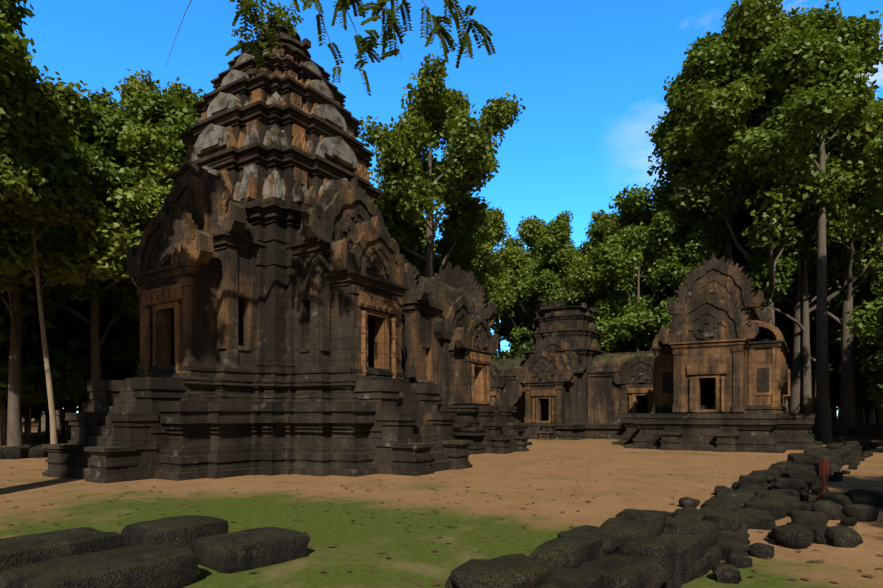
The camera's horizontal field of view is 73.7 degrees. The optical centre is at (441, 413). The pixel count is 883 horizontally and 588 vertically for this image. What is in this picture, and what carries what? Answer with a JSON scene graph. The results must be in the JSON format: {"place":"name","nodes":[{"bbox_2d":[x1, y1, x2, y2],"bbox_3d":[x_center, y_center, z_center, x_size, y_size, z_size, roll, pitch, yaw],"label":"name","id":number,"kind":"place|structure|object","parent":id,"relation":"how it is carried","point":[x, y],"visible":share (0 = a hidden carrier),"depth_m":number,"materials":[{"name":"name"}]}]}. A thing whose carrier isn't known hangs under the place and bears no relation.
{"place":"outdoors","nodes":[
{"label":"outdoors","id":0,"kind":"place"},
{"bbox_2d":[0,416,882,587],"bbox_3d":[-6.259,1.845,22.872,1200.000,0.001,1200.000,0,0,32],"label":"ground","id":1,"kind":"structure","parent":0,"point":[637,480],"depth_m":11.57,"materials":[{"name":"brown soil"}]},
{"bbox_2d":[0,52,54,448],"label":"thin tree","id":2,"kind":"object","parent":1,"relation":"on","point":[20,98],"visible":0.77,"depth_m":23.56,"materials":[{"name":"green plant"}]},
{"bbox_2d":[24,47,32,70],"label":"tall tree","id":3,"kind":"object","parent":1,"relation":"on","point":[25,50],"depth_m":35.44,"materials":[{"name":"green plant"}]},
{"bbox_2d":[21,411,44,418],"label":"tree","id":4,"kind":"object","parent":1,"relation":"on","point":[34,416],"visible":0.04,"depth_m":53.94,"materials":[{"name":"green plant"}]},
{"bbox_2d":[38,416,40,433],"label":"tree","id":5,"kind":"object","parent":1,"relation":"on","point":[39,424],"depth_m":54.13,"materials":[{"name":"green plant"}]},
{"bbox_2d":[37,412,45,430],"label":"stone pillar","id":6,"kind":"structure","parent":1,"relation":"on","point":[43,423],"depth_m":64.27,"materials":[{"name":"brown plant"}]},
{"bbox_2d":[0,330,89,443],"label":"tree","id":7,"kind":"object","parent":1,"relation":"on","point":[29,422],"depth_m":35.85,"materials":[{"name":"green plant"}]},
{"bbox_2d":[0,0,91,248],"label":"tree","id":8,"kind":"object","parent":1,"relation":"on","point":[12,46],"visible":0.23,"depth_m":23.81,"materials":[{"name":"green plant"}]},
{"bbox_2d":[45,409,49,437],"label":"tree","id":9,"kind":"object","parent":1,"relation":"on","point":[47,429],"depth_m":44.92,"materials":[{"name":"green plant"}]},
{"bbox_2d":[0,71,98,443],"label":"thin tree","id":10,"kind":"object","parent":1,"relation":"on","point":[64,110],"visible":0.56,"depth_m":26.16,"materials":[{"name":"green plant"}]},
{"bbox_2d":[0,227,102,444],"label":"tree","id":11,"kind":"object","parent":1,"relation":"on","point":[68,322],"visible":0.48,"depth_m":33.50,"materials":[{"name":"green plant"}]},
{"bbox_2d":[0,269,104,415],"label":"tree","id":12,"kind":"object","parent":1,"relation":"on","point":[29,299],"visible":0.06,"depth_m":31.85,"materials":[{"name":"green plant"}]},
{"bbox_2d":[55,407,60,428],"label":"stone pillar","id":13,"kind":"structure","parent":1,"relation":"on","point":[58,421],"depth_m":71.04,"materials":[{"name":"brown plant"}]},
{"bbox_2d":[0,102,116,446],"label":"tree","id":14,"kind":"object","parent":1,"relation":"on","point":[11,286],"visible":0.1,"depth_m":30.15,"materials":[{"name":"green plant"}]},
{"bbox_2d":[5,330,118,418],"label":"tree","id":15,"kind":"object","parent":1,"relation":"on","point":[43,408],"depth_m":41.10,"materials":[{"name":"green plant"}]},
{"bbox_2d":[49,82,76,439],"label":"tall tree","id":16,"kind":"object","parent":1,"relation":"on","point":[71,407],"depth_m":41.62,"materials":[{"name":"green plant"}]},
{"bbox_2d":[24,337,106,440],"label":"tree","id":17,"kind":"object","parent":1,"relation":"on","point":[26,412],"depth_m":39.66,"materials":[{"name":"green plant"}]},
{"bbox_2d":[0,279,139,405],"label":"tree","id":18,"kind":"object","parent":1,"relation":"on","point":[124,330],"visible":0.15,"depth_m":37.86,"materials":[{"name":"green plant"}]},
{"bbox_2d":[76,326,102,412],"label":"tree","id":19,"kind":"object","parent":1,"relation":"on","point":[79,405],"depth_m":44.79,"materials":[{"name":"green plant"}]},
{"bbox_2d":[22,100,162,401],"bbox_3d":[-20.000,-8.015,34.318,8.380,20.238,10.201,0,0,40],"label":"tree","id":20,"kind":"object","parent":1,"relation":"on","point":[108,170],"visible":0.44,"depth_m":33.88,"materials":[{"name":"green plant"}]},
{"bbox_2d":[73,123,178,287],"bbox_3d":[-14.960,-6.587,29.735,5.136,17.453,7.990,0,0,20],"label":"thin tree","id":21,"kind":"object","parent":1,"relation":"on","point":[145,148],"visible":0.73,"depth_m":28.85,"materials":[{"name":"green plant"}]},
{"bbox_2d":[87,77,195,117],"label":"broad tree","id":22,"kind":"object","parent":1,"relation":"on","point":[175,90],"depth_m":42.28,"materials":[{"name":"green plant"}]},
{"bbox_2d":[97,69,205,249],"bbox_3d":[-20.294,-11.277,44.963,11.019,26.677,15.871,0,0,16],"label":"broad tree","id":23,"kind":"object","parent":1,"relation":"on","point":[136,85],"visible":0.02,"depth_m":41.60,"materials":[{"name":"green plant"}]},
{"bbox_2d":[113,89,198,324],"bbox_3d":[-18.536,-9.647,41.495,7.251,23.570,13.338,0,0,-15],"label":"tree","id":24,"kind":"object","parent":1,"relation":"on","point":[165,115],"visible":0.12,"depth_m":38.41,"materials":[{"name":"green plant"}]},
{"bbox_2d":[42,24,531,482],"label":"temple tower","id":25,"kind":"structure","parent":1,"relation":"on","point":[299,315],"depth_m":19.37,"materials":[{"name":"stone"}]},
{"bbox_2d":[231,0,303,41],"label":"crown plants","id":26,"kind":"object","parent":25,"relation":"on","point":[281,13],"visible":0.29,"depth_m":22.48,"materials":[{"name":"green plant"}]},
{"bbox_2d":[165,0,495,96],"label":"tall shade tree","id":27,"kind":"object","parent":1,"relation":"on","point":[363,45],"visible":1,"depth_m":13.72,"materials":[{"name":"green plant"}]},
{"bbox_2d":[377,196,439,273],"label":"tree","id":28,"kind":"object","parent":1,"relation":"on","point":[399,232],"visible":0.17,"depth_m":61.24,"materials":[{"name":"green plant"}]},
{"bbox_2d":[356,53,525,278],"bbox_3d":[-4.482,-16.293,59.898,26.857,36.916,19.450,0,0,-2],"label":"broad tree","id":29,"kind":"object","parent":1,"relation":"on","point":[431,118],"visible":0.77,"depth_m":57.21,"materials":[{"name":"green plant"}]},
{"bbox_2d":[0,435,882,587],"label":"stone blocks","id":30,"kind":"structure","parent":1,"relation":"on","point":[688,541],"depth_m":6.90,"materials":[{"name":"grey stone"}]},
{"bbox_2d":[3,457,882,587],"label":"ground litter","id":31,"kind":"object","parent":1,"relation":"on","point":[524,526],"visible":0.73,"depth_m":9.53,"materials":[{"name":"brown plant"}]},
{"bbox_2d":[414,191,514,325],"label":"broad tree","id":32,"kind":"object","parent":1,"relation":"on","point":[463,253],"visible":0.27,"depth_m":72.81,"materials":[{"name":"green plant"}]},
{"bbox_2d":[489,316,500,352],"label":"tall tree","id":33,"kind":"object","parent":1,"relation":"on","point":[497,319],"depth_m":140.13,"materials":[{"name":"green plant"}]},
{"bbox_2d":[491,354,499,359],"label":"tree","id":34,"kind":"object","parent":1,"relation":"on","point":[493,357],"visible":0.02,"depth_m":75.46,"materials":[{"name":"green plant"}]},
{"bbox_2d":[468,203,526,340],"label":"broad tree","id":35,"kind":"object","parent":1,"relation":"on","point":[490,234],"visible":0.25,"depth_m":101.56,"materials":[{"name":"green plant"}]},
{"bbox_2d":[489,320,513,355],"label":"tree","id":36,"kind":"object","parent":1,"relation":"on","point":[496,327],"visible":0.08,"depth_m":122.69,"materials":[{"name":"green plant"}]},
{"bbox_2d":[495,337,529,358],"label":"tree","id":37,"kind":"object","parent":1,"relation":"on","point":[506,354],"visible":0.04,"depth_m":80.28,"materials":[{"name":"green plant"}]},
{"bbox_2d":[510,339,532,358],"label":"tree","id":38,"kind":"object","parent":1,"relation":"on","point":[525,346],"visible":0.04,"depth_m":71.97,"materials":[{"name":"green plant"}]},
{"bbox_2d":[498,253,551,331],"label":"broad tree","id":39,"kind":"object","parent":1,"relation":"on","point":[516,317],"visible":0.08,"depth_m":96.59,"materials":[{"name":"green plant"}]},
{"bbox_2d":[469,210,587,329],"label":"broad tree","id":40,"kind":"object","parent":1,"relation":"on","point":[516,259],"visible":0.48,"depth_m":84.85,"materials":[{"name":"green plant"}]},
{"bbox_2d":[510,256,572,347],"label":"tree","id":41,"kind":"object","parent":1,"relation":"on","point":[526,296],"visible":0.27,"depth_m":77.66,"materials":[{"name":"green plant"}]},
{"bbox_2d":[523,218,600,307],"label":"tall tree","id":42,"kind":"object","parent":1,"relation":"on","point":[551,245],"visible":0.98,"depth_m":69.36,"materials":[{"name":"green plant"}]},
{"bbox_2d":[489,300,653,439],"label":"temple building","id":43,"kind":"structure","parent":1,"relation":"on","point":[566,378],"depth_m":45.53,"materials":[{"name":"stone"}]},
{"bbox_2d":[568,238,581,256],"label":"tall tree","id":44,"kind":"object","parent":1,"relation":"on","point":[576,249],"depth_m":124.06,"materials":[{"name":"green plant"}]},
{"bbox_2d":[569,211,618,305],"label":"tall tree","id":45,"kind":"object","parent":1,"relation":"on","point":[596,237],"visible":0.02,"depth_m":76.75,"materials":[{"name":"green plant"}]},
{"bbox_2d":[594,298,606,307],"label":"tree","id":46,"kind":"object","parent":1,"relation":"on","point":[599,303],"depth_m":65.08,"materials":[{"name":"green plant"}]},
{"bbox_2d":[578,219,635,289],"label":"tall tree","id":47,"kind":"object","parent":1,"relation":"on","point":[585,245],"depth_m":89.73,"materials":[{"name":"green plant"}]},
{"bbox_2d":[603,338,633,352],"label":"tree","id":48,"kind":"object","parent":1,"relation":"on","point":[623,347],"visible":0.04,"depth_m":61.75,"materials":[{"name":"green plant"}]},
{"bbox_2d":[577,205,660,305],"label":"broad tree","id":49,"kind":"object","parent":1,"relation":"on","point":[595,217],"depth_m":94.15,"materials":[{"name":"green plant"}]},
{"bbox_2d":[567,208,674,308],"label":"broad tree","id":50,"kind":"object","parent":1,"relation":"on","point":[583,271],"visible":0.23,"depth_m":66.56,"materials":[{"name":"green plant"}]},
{"bbox_2d":[600,329,647,352],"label":"tree","id":51,"kind":"object","parent":1,"relation":"on","point":[628,348],"visible":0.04,"depth_m":60.65,"materials":[{"name":"green plant"}]},
{"bbox_2d":[596,221,674,350],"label":"tree","id":52,"kind":"object","parent":1,"relation":"on","point":[604,282],"depth_m":54.57,"materials":[{"name":"green plant"}]},
{"bbox_2d":[591,209,680,352],"bbox_3d":[16.294,-7.035,49.415,9.188,18.226,7.547,0,0,26],"label":"tree","id":53,"kind":"object","parent":1,"relation":"on","point":[618,259],"visible":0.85,"depth_m":48.11,"materials":[{"name":"green plant"}]},
{"bbox_2d":[601,226,688,348],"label":"tree","id":54,"kind":"object","parent":1,"relation":"on","point":[675,251],"visible":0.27,"depth_m":48.52,"materials":[{"name":"green plant"}]},
{"bbox_2d":[636,282,676,306],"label":"tree","id":55,"kind":"object","parent":1,"relation":"on","point":[648,289],"depth_m":61.05,"materials":[{"name":"green plant"}]},
{"bbox_2d":[608,72,748,223],"bbox_3d":[23.122,-14.931,54.018,11.881,34.120,13.840,0,0,-4],"label":"tall tree","id":56,"kind":"object","parent":1,"relation":"on","point":[634,201],"visible":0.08,"depth_m":53.75,"materials":[{"name":"green plant"}]},
{"bbox_2d":[654,210,739,302],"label":"tree","id":57,"kind":"object","parent":1,"relation":"on","point":[702,236],"visible":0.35,"depth_m":46.35,"materials":[{"name":"green plant"}]},
{"bbox_2d":[612,252,822,452],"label":"library","id":58,"kind":"structure","parent":1,"relation":"on","point":[721,377],"depth_m":31.86,"materials":[{"name":"stone"}]},
{"bbox_2d":[641,26,799,263],"bbox_3d":[22.019,-14.567,46.320,11.623,33.378,13.540,0,0,17],"label":"tall tree","id":59,"kind":"object","parent":1,"relation":"on","point":[710,58],"visible":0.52,"depth_m":44.66,"materials":[{"name":"green plant"}]},
{"bbox_2d":[647,1,809,410],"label":"broad tree","id":60,"kind":"object","parent":1,"relation":"on","point":[794,12],"depth_m":53.08,"materials":[{"name":"green plant"}]},
{"bbox_2d":[663,0,865,340],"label":"broad tree","id":61,"kind":"object","parent":1,"relation":"on","point":[756,25],"visible":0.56,"depth_m":42.35,"materials":[{"name":"green plant"}]},
{"bbox_2d":[741,219,792,406],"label":"tall tree","id":62,"kind":"object","parent":1,"relation":"on","point":[790,356],"depth_m":53.14,"materials":[{"name":"brown plant"}]},
{"bbox_2d":[691,26,882,413],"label":"broad tree","id":63,"kind":"object","parent":1,"relation":"on","point":[871,128],"visible":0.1,"depth_m":44.18,"materials":[{"name":"green plant"}]},
{"bbox_2d":[758,294,836,401],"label":"tree","id":64,"kind":"object","parent":1,"relation":"on","point":[829,350],"visible":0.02,"depth_m":52.74,"materials":[{"name":"green plant"}]},
{"bbox_2d":[718,102,882,436],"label":"broad tree","id":65,"kind":"object","parent":1,"relation":"on","point":[837,223],"visible":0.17,"depth_m":43.68,"materials":[{"name":"green plant"}]},
{"bbox_2d":[725,0,882,441],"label":"tall tree","id":66,"kind":"object","parent":1,"relation":"on","point":[820,61],"visible":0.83,"depth_m":38.76,"materials":[{"name":"green plant"}]},
{"bbox_2d":[742,159,869,246],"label":"broad tree","id":67,"kind":"object","parent":1,"relation":"on","point":[865,163],"depth_m":45.97,"materials":[{"name":"green plant"}]},
{"bbox_2d":[743,143,882,431],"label":"tree","id":68,"kind":"object","parent":1,"relation":"on","point":[785,269],"visible":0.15,"depth_m":44.44,"materials":[{"name":"green plant"}]},
{"bbox_2d":[786,307,840,409],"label":"tree","id":69,"kind":"object","parent":1,"relation":"on","point":[834,394],"visible":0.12,"depth_m":51.59,"materials":[{"name":"green plant"}]},
{"bbox_2d":[816,459,828,498],"bbox_3d":[7.591,1.370,11.681,0.120,0.950,0.640,0,0,-18],"label":"sign post","id":70,"kind":"object","parent":1,"relation":"on","point":[824,469],"visible":0.56,"depth_m":11.66,"materials":[{"name":"red paint"}]},
{"bbox_2d":[775,168,882,434],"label":"tree","id":71,"kind":"object","parent":1,"relation":"on","point":[783,324],"visible":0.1,"depth_m":49.92,"materials":[{"name":"green plant"}]},
{"bbox_2d":[808,278,861,367],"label":"tree","id":72,"kind":"object","parent":1,"relation":"on","point":[833,325],"visible":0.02,"depth_m":50.33,"materials":[{"name":"green plant"}]},
{"bbox_2d":[833,405,837,430],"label":"tall tree","id":73,"kind":"object","parent":1,"relation":"on","point":[835,424],"depth_m":61.14,"materials":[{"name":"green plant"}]},
{"bbox_2d":[811,336,862,387],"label":"tree","id":74,"kind":"object","parent":1,"relation":"on","point":[836,349],"visible":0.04,"depth_m":51.81,"materials":[{"name":"green plant"}]},
{"bbox_2d":[836,85,882,424],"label":"broad tree","id":75,"kind":"object","parent":1,"relation":"on","point":[856,301],"depth_m":50.44,"materials":[{"name":"green plant"}]},
{"bbox_2d":[837,347,882,413],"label":"tree","id":76,"kind":"object","parent":1,"relation":"on","point":[862,398],"visible":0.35,"depth_m":47.42,"materials":[{"name":"green plant"}]},
{"bbox_2d":[840,130,882,345],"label":"tree","id":77,"kind":"object","parent":1,"relation":"on","point":[864,322],"visible":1,"depth_m":32.62,"materials":[{"name":"green plant"}]},
{"bbox_2d":[849,425,882,440],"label":"stone wall","id":78,"kind":"structure","parent":1,"relation":"on","point":[873,432],"depth_m":40.90,"materials":[{"name":"stone"}]},
{"bbox_2d":[852,336,882,397],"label":"tree","id":79,"kind":"object","parent":1,"relation":"on","point":[865,354],"visible":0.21,"depth_m":43.28,"materials":[{"name":"green plant"}]},
{"bbox_2d":[853,296,882,355],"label":"tree","id":80,"kind":"object","parent":1,"relation":"on","point":[856,337],"visible":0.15,"depth_m":45.88,"materials":[{"name":"green plant"}]},
{"bbox_2d":[859,275,877,308],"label":"tree","id":81,"kind":"object","parent":1,"relation":"on","point":[863,307],"depth_m":56.73,"materials":[{"name":"green plant"}]},
{"bbox_2d":[855,102,882,424],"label":"broad tree","id":82,"kind":"object","parent":1,"relation":"on","point":[862,414],"depth_m":51.37,"materials":[{"name":"green plant"}]},
{"bbox_2d":[856,348,882,379],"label":"tree","id":83,"kind":"object","parent":1,"relation":"on","point":[876,364],"visible":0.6,"depth_m":36.43,"materials":[{"name":"green plant"}]},
{"bbox_2d":[863,96,879,424],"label":"tall tree","id":84,"kind":"object","parent":1,"relation":"on","point":[870,419],"depth_m":56.71,"materials":[{"name":"green plant"}]},
{"bbox_2d":[867,364,882,406],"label":"tree","id":85,"kind":"object","parent":1,"relation":"on","point":[876,394],"visible":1,"depth_m":31.50,"materials":[{"name":"green plant"}]},
{"bbox_2d":[872,295,882,424],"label":"tall tree","id":86,"kind":"object","parent":1,"relation":"on","point":[879,416],"depth_m":59.65,"materials":[{"name":"green plant"}]},
{"bbox_2d":[14,0,882,415],"label":"sky","id":87,"kind":"structure","parent":0,"point":[589,76],"materials":[{"name":"blue"}]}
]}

